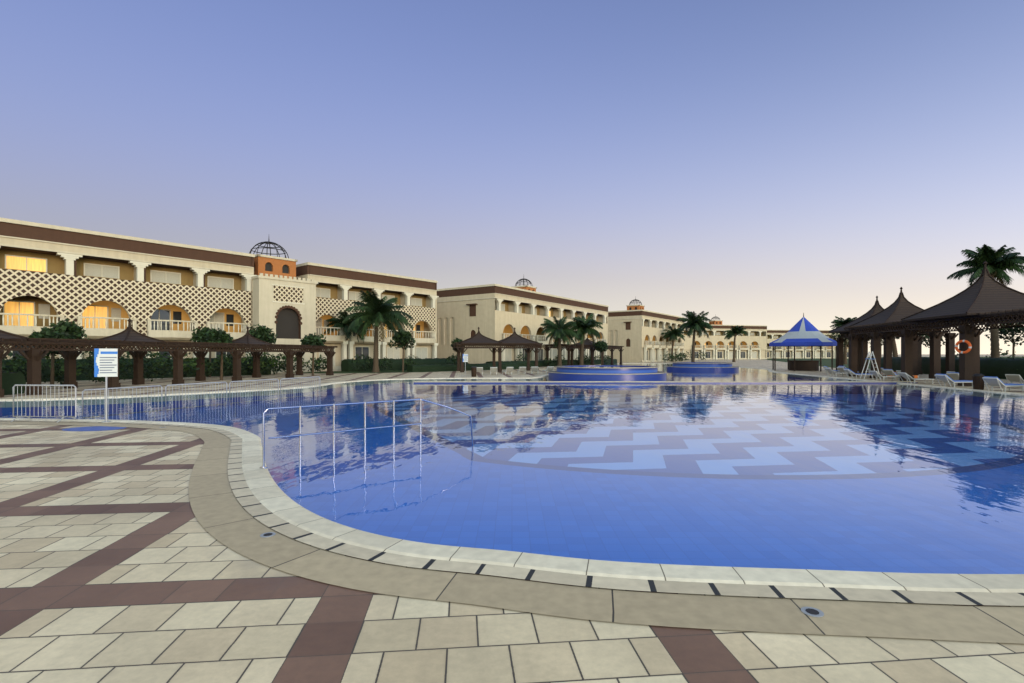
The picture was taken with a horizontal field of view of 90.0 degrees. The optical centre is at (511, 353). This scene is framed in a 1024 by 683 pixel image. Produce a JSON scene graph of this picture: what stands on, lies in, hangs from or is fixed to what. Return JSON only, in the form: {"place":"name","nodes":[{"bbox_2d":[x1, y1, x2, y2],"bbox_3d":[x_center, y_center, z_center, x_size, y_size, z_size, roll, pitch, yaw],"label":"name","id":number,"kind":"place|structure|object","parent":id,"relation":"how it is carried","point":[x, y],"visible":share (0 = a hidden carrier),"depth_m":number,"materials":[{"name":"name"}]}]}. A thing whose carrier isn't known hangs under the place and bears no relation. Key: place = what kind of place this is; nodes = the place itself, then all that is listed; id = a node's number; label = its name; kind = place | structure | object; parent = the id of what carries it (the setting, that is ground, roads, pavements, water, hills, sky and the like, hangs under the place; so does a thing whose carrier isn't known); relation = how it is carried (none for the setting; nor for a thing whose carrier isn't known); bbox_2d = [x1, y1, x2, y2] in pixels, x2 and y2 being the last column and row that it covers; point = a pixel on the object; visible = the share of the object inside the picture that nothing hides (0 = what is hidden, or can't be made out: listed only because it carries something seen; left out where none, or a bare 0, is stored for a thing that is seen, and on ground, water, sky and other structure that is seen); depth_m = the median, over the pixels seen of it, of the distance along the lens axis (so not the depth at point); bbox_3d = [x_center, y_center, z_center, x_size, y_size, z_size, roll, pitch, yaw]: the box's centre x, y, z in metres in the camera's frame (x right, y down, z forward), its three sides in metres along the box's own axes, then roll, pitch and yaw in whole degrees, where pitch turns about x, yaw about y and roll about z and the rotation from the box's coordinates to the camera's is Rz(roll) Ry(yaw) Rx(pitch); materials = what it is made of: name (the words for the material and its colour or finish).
{"place":"outdoors","nodes":[
{"label":"outdoors","id":0,"kind":"place"},
{"bbox_2d":[0,354,1023,682],"bbox_3d":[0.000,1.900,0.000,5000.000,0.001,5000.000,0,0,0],"label":"deck","id":1,"kind":"structure","parent":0,"point":[118,564],"depth_m":3.64,"materials":[{"name":"stone"}]},
{"bbox_2d":[28,327,67,386],"bbox_3d":[-26.686,0.161,29.493,1.701,3.482,2.139,0,0,0],"label":"court tree","id":2,"kind":"object","parent":1,"relation":"on","point":[45,332],"visible":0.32,"depth_m":29.23,"materials":[{"name":"green plant"}]},
{"bbox_2d":[49,319,88,347],"bbox_3d":[-29.367,-0.237,33.834,2.542,4.278,2.183,0,0,29],"label":"tree","id":3,"kind":"object","parent":1,"relation":"on","point":[69,330],"visible":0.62,"depth_m":33.50,"materials":[{"name":"green plant"}]},
{"bbox_2d":[94,349,117,421],"bbox_3d":[-11.239,0.875,14.184,0.484,2.050,0.251,0,0,0],"label":"pool rules sign","id":4,"kind":"object","parent":1,"relation":"on","point":[106,363],"visible":0.94,"depth_m":14.18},
{"bbox_2d":[11,376,319,422],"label":"crowd barriers","id":5,"kind":"object","parent":1,"relation":"on","point":[25,385],"visible":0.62,"depth_m":17.17,"materials":[{"name":"metal"}]},
{"bbox_2d":[0,318,337,396],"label":"pool pergola","id":6,"kind":"object","parent":1,"relation":"on","point":[130,337],"visible":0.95,"depth_m":30.24,"materials":[{"name":"brown wood"}]},
{"bbox_2d":[190,326,211,376],"bbox_3d":[-24.951,-0.199,41.942,2.378,4.201,2.201,0,0,-41],"label":"tree","id":7,"kind":"object","parent":1,"relation":"on","point":[199,335],"visible":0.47,"depth_m":41.41,"materials":[{"name":"green plant"}]},
{"bbox_2d":[0,217,438,371],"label":"hotel wing","id":8,"kind":"structure","parent":1,"relation":"on","point":[97,285],"depth_m":48.51,"materials":[{"name":"beige paint"}]},
{"bbox_2d":[206,327,233,379],"bbox_3d":[-21.053,-0.010,37.005,1.887,3.823,2.483,0,0,-39],"label":"court tree","id":9,"kind":"object","parent":1,"relation":"on","point":[214,335],"visible":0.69,"depth_m":36.64,"materials":[{"name":"green plant"}]},
{"bbox_2d":[249,324,277,357],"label":"court tree","id":10,"kind":"object","parent":1,"relation":"on","point":[263,333],"visible":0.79,"depth_m":47.09,"materials":[{"name":"green plant"}]},
{"bbox_2d":[300,333,325,375],"bbox_3d":[-17.465,-0.012,45.004,2.217,3.828,2.588,0,0,0],"label":"court tree","id":11,"kind":"object","parent":1,"relation":"on","point":[313,340],"visible":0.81,"depth_m":44.56,"materials":[{"name":"green plant"}]},
{"bbox_2d":[324,310,368,358],"bbox_3d":[-19.641,-1.611,61.182,4.734,7.034,5.141,0,0,22],"label":"tree","id":12,"kind":"object","parent":1,"relation":"on","point":[334,322],"visible":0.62,"depth_m":59.90,"materials":[{"name":"green plant"}]},
{"bbox_2d":[62,426,823,616],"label":"deck drains","id":13,"kind":"object","parent":1,"relation":"on","point":[812,611],"visible":1,"depth_m":9.04,"materials":[{"name":"metal"}]},
{"bbox_2d":[463,354,467,372],"bbox_3d":[-4.597,0.950,50.500,0.520,1.900,0.220,0,0,0],"label":"sign","id":14,"kind":"object","parent":1,"relation":"on","point":[465,358],"visible":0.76,"depth_m":50.47,"materials":[{"name":"metal"}]},
{"bbox_2d":[453,327,542,371],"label":"gazebos","id":15,"kind":"object","parent":1,"relation":"on","point":[514,339],"visible":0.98,"depth_m":54.82,"materials":[{"name":"brown wood"}]},
{"bbox_2d":[0,366,1023,643],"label":"paved border","id":16,"kind":"object","parent":1,"relation":"on","point":[224,516],"visible":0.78,"depth_m":3.96,"materials":[{"name":"beige stone"}]},
{"bbox_2d":[0,363,1023,592],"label":"pool coping","id":17,"kind":"object","parent":1,"relation":"on","point":[269,494],"visible":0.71,"depth_m":4.57,"materials":[{"name":"white stone"}]},
{"bbox_2d":[0,364,1023,605],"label":"pool grating","id":18,"kind":"object","parent":1,"relation":"in","point":[250,503],"visible":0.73,"depth_m":4.28,"materials":[{"name":"white plastic"}]},
{"bbox_2d":[2,347,1023,384],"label":"shrubs","id":19,"kind":"object","parent":1,"relation":"on","point":[273,364],"visible":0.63,"depth_m":38.61,"materials":[{"name":"green plant"}]},
{"bbox_2d":[2,357,1023,394],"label":"shrubs","id":20,"kind":"object","parent":1,"relation":"on","point":[997,367],"visible":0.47,"depth_m":45.32,"materials":[{"name":"green plant"}]},
{"bbox_2d":[437,278,608,363],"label":"hotel block","id":21,"kind":"structure","parent":1,"relation":"on","point":[497,312],"depth_m":80.23,"materials":[{"name":"beige paint"}]},
{"bbox_2d":[540,316,579,365],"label":"palm","id":22,"kind":"object","parent":1,"relation":"on","point":[559,330],"visible":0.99,"depth_m":71.10,"materials":[{"name":"green plant"}]},
{"bbox_2d":[543,335,623,366],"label":"pergola","id":23,"kind":"object","parent":1,"relation":"on","point":[588,344],"visible":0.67,"depth_m":81.50,"materials":[{"name":"brown wood"}]},
{"bbox_2d":[570,313,602,364],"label":"palm","id":24,"kind":"object","parent":1,"relation":"on","point":[584,326],"visible":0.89,"depth_m":72.55,"materials":[{"name":"green plant"}]},
{"bbox_2d":[594,340,607,364],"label":"tree","id":25,"kind":"object","parent":1,"relation":"on","point":[601,346],"visible":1,"depth_m":79.69,"materials":[{"name":"green plant"}]},
{"bbox_2d":[608,296,683,361],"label":"hotel block","id":26,"kind":"structure","parent":1,"relation":"on","point":[636,331],"depth_m":122.28,"materials":[{"name":"beige paint"}]},
{"bbox_2d":[661,326,687,361],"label":"palm","id":27,"kind":"object","parent":1,"relation":"on","point":[672,335],"visible":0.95,"depth_m":127.11,"materials":[{"name":"green plant"}]},
{"bbox_2d":[675,310,712,361],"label":"palm","id":28,"kind":"object","parent":1,"relation":"on","point":[694,322],"visible":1,"depth_m":85.35,"materials":[{"name":"green plant"}]},
{"bbox_2d":[684,316,766,358],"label":"hotel block","id":29,"kind":"structure","parent":1,"relation":"on","point":[752,344],"depth_m":181.37,"materials":[{"name":"beige paint"}]},
{"bbox_2d":[471,366,984,389],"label":"litter bins","id":30,"kind":"object","parent":1,"relation":"on","point":[978,382],"visible":0.96,"depth_m":26.90,"materials":[{"name":"brown wood"}]},
{"bbox_2d":[724,325,747,361],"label":"palm","id":31,"kind":"object","parent":1,"relation":"on","point":[734,331],"visible":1,"depth_m":119.36,"materials":[{"name":"green plant"}]},
{"bbox_2d":[476,366,1023,391],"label":"sun loungers","id":32,"kind":"object","parent":1,"relation":"on","point":[951,377],"visible":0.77,"depth_m":33.02,"materials":[{"name":"grey plastic"}]},
{"bbox_2d":[769,313,836,370],"bbox_3d":[33.600,-1.425,59.000,7.072,6.650,7.072,0,0,0],"label":"gazebo","id":33,"kind":"object","parent":1,"relation":"on","point":[803,331],"visible":0.93,"depth_m":57.64,"materials":[{"name":"blue fabric"}]},
{"bbox_2d":[767,330,847,357],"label":"hotel block","id":34,"kind":"structure","parent":1,"relation":"on","point":[782,352],"depth_m":218.35,"materials":[{"name":"beige paint"}]},
{"bbox_2d":[860,351,880,378],"bbox_3d":[27.264,0.850,38.941,1.198,2.114,0.630,0,0,10],"label":"lifeguard ladder","id":35,"kind":"object","parent":1,"relation":"on","point":[868,364],"visible":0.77,"depth_m":38.73,"materials":[{"name":"grey metal"}]},
{"bbox_2d":[828,287,958,374],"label":"bank gazebos","id":36,"kind":"object","parent":1,"relation":"on","point":[900,307],"visible":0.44,"depth_m":44.20,"materials":[{"name":"brown wood"}]},
{"bbox_2d":[845,261,1023,385],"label":"gazebo","id":37,"kind":"object","parent":1,"relation":"on","point":[985,298],"visible":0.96,"depth_m":32.25,"materials":[{"name":"brown wood"}]},
{"bbox_2d":[955,340,971,353],"bbox_3d":[26.797,-0.430,30.327,0.406,0.830,0.830,0,0,-24],"label":"life buoy","id":38,"kind":"object","parent":37,"relation":"attached to","point":[967,350],"visible":1,"depth_m":30.25,"materials":[{"name":"orange plastic"}]},
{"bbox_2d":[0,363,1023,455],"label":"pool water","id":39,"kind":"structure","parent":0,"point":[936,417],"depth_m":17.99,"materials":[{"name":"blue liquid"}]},
{"bbox_2d":[666,362,738,370],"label":"spa pool","id":40,"kind":"structure","parent":39,"relation":"in","point":[703,366],"depth_m":58.92,"materials":[{"name":"blue tile"}]},
{"bbox_2d":[0,0,1023,353],"label":"sky","id":41,"kind":"structure","parent":0,"point":[769,163],"materials":[{"name":"blue"}]},
{"bbox_2d":[43,420,1023,573],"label":"pool floor","id":42,"kind":"structure","parent":0,"point":[683,497],"depth_m":9.41,"materials":[{"name":"tile"}]},
{"bbox_2d":[260,398,473,482],"bbox_3d":[-2.510,1.542,9.576,4.035,1.319,0.279,0,0,-35],"label":"pool handrail","id":43,"kind":"object","parent":42,"relation":"on","point":[333,431],"visible":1,"depth_m":9.37,"materials":[{"name":"silver metal"}]},
{"bbox_2d":[548,365,666,378],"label":"spa pool","id":44,"kind":"structure","parent":42,"relation":"on","point":[606,372],"depth_m":39.77,"materials":[{"name":"blue tile"}]},
{"bbox_2d":[293,356,1023,379],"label":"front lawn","id":45,"kind":"structure","parent":0,"point":[826,362],"depth_m":92.36,"materials":[{"name":"green plant"}]},
{"bbox_2d":[342,290,413,371],"bbox_3d":[-14.030,-2.357,53.708,7.208,8.519,7.647,0,0,0],"label":"palm","id":46,"kind":"object","parent":45,"relation":"on","point":[377,313],"visible":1,"depth_m":52.74,"materials":[{"name":"green plant"}]},
{"bbox_2d":[388,329,415,371],"bbox_3d":[-11.600,-0.422,53.887,2.485,4.648,3.019,0,0,36],"label":"tree","id":47,"kind":"object","parent":45,"relation":"on","point":[401,339],"visible":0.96,"depth_m":53.64,"materials":[{"name":"green plant"}]},
{"bbox_2d":[451,338,464,352],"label":"tree","id":48,"kind":"object","parent":45,"relation":"on","point":[456,340],"visible":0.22,"depth_m":59.45,"materials":[{"name":"green plant"}]},
{"bbox_2d":[827,325,847,346],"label":"tree","id":49,"kind":"object","parent":45,"relation":"on","point":[838,335],"visible":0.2,"depth_m":89.97,"materials":[{"name":"green plant"}]},
{"bbox_2d":[830,316,856,363],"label":"palm","id":50,"kind":"object","parent":45,"relation":"on","point":[840,321],"visible":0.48,"depth_m":94.72,"materials":[{"name":"green plant"}]},
{"bbox_2d":[881,336,899,356],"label":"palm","id":51,"kind":"object","parent":45,"relation":"on","point":[894,350],"visible":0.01,"depth_m":59.96,"materials":[{"name":"brown plant"}]},
{"bbox_2d":[918,329,944,356],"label":"tree","id":52,"kind":"object","parent":45,"relation":"on","point":[928,340],"visible":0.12,"depth_m":59.59,"materials":[{"name":"green plant"}]},
{"bbox_2d":[947,244,1023,357],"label":"palm","id":53,"kind":"object","parent":45,"relation":"on","point":[999,262],"visible":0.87,"depth_m":42.85,"materials":[{"name":"green plant"}]},
{"bbox_2d":[981,321,1023,357],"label":"tree","id":54,"kind":"object","parent":45,"relation":"on","point":[1012,332],"visible":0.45,"depth_m":46.84,"materials":[{"name":"green plant"}]},
{"bbox_2d":[414,381,917,382],"bbox_3d":[10.000,2.395,33.510,32.800,1.210,0.480,0,0,0],"label":"pool edge","id":55,"kind":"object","parent":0,"point":[664,382],"depth_m":33.30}
]}

